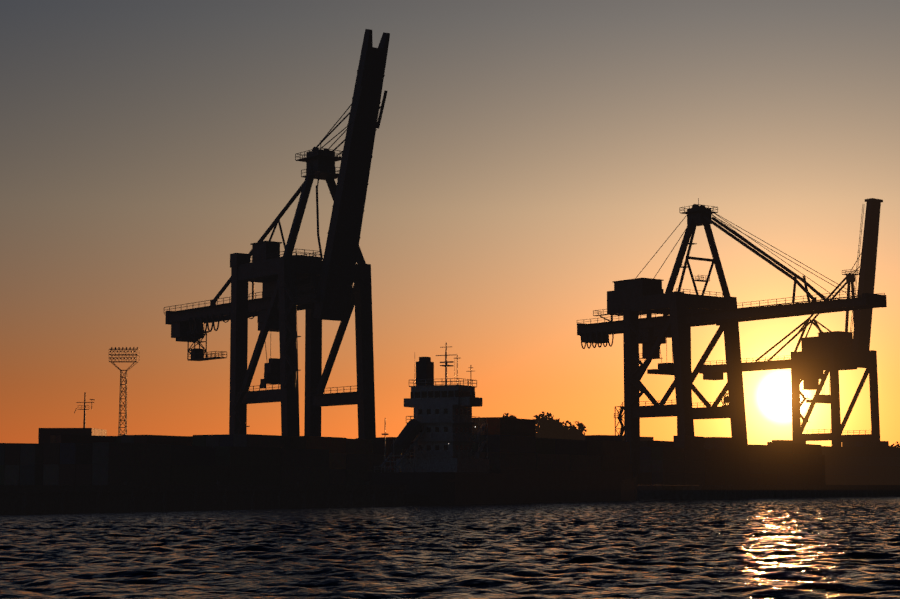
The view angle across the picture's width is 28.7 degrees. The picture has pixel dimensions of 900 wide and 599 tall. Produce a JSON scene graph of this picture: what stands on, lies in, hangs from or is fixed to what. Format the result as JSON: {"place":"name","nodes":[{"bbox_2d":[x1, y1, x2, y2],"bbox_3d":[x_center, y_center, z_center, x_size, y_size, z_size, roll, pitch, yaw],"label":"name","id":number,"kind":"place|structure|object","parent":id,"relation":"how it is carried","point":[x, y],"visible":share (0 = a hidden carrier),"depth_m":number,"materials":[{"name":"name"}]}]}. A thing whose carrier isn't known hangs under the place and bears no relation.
{"place":"outdoors","nodes":[
{"label":"outdoors","id":0,"kind":"place"},
{"bbox_2d":[0,481,899,514],"bbox_3d":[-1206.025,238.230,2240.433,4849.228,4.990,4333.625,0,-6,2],"label":"quay wall","id":1,"kind":"structure","parent":0,"point":[17,498],"depth_m":221.56,"materials":[{"name":"concrete"}]},
{"bbox_2d":[74,347,138,435],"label":"masts and floodlight","id":2,"kind":"object","parent":1,"relation":"on","point":[121,387],"depth_m":451.71,"materials":[{"name":"metal"}]},
{"bbox_2d":[164,29,389,439],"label":"crane","id":3,"kind":"object","parent":1,"relation":"on","point":[318,290],"depth_m":327.36,"materials":[{"name":"blue paint"}]},
{"bbox_2d":[0,428,899,484],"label":"container stacks","id":4,"kind":"object","parent":1,"relation":"on","point":[74,456],"depth_m":280.74,"materials":[{"name":"paint"}]},
{"bbox_2d":[577,198,886,484],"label":"crane","id":5,"kind":"object","parent":1,"relation":"on","point":[630,301],"depth_m":400.21,"materials":[{"name":"grey paint"}]},
{"bbox_2d":[699,198,882,446],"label":"crane","id":6,"kind":"object","parent":1,"relation":"on","point":[846,352],"depth_m":494.57,"materials":[{"name":"red paint"}]},
{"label":"tree trunks","id":7,"kind":"object","parent":1,"relation":"on","visible":0},
{"bbox_2d":[503,412,899,447],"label":"tree","id":8,"kind":"object","parent":7,"relation":"on","point":[551,427],"depth_m":495.96,"materials":[{"name":"black plant"}]},
{"bbox_2d":[0,0,899,445],"label":"sky","id":9,"kind":"structure","parent":0,"point":[530,158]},
{"bbox_2d":[540,199,899,483],"bbox_3d":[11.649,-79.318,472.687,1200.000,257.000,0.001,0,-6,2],"label":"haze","id":10,"kind":"object","parent":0,"point":[832,381],"depth_m":459.86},
{"label":"water sheet","id":11,"kind":"structure","parent":0,"visible":0},
{"bbox_2d":[0,495,899,598],"bbox_3d":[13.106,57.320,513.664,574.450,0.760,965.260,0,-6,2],"label":"water waves","id":12,"kind":"object","parent":11,"relation":"on","point":[810,548],"visible":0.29,"depth_m":79.83,"materials":[{"name":"black liquid"}]},
{"bbox_2d":[365,357,637,504],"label":"ship hull","id":13,"kind":"object","parent":11,"relation":"on","point":[498,486],"depth_m":284.18,"materials":[{"name":"black metal"}]},
{"bbox_2d":[374,342,626,472],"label":"ship superstructure","id":14,"kind":"object","parent":13,"relation":"on","point":[450,459],"depth_m":278.21,"materials":[{"name":"black metal"}]},
{"bbox_2d":[410,390,474,450],"bbox_3d":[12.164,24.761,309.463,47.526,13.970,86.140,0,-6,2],"label":"ship windows","id":15,"kind":"structure","parent":14,"relation":"in","point":[458,393],"depth_m":278.91,"materials":[{"name":"black glass"}]},
{"bbox_2d":[390,417,629,471],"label":"cargo ship","id":16,"kind":"object","parent":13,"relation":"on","point":[514,444],"depth_m":296.98}
]}

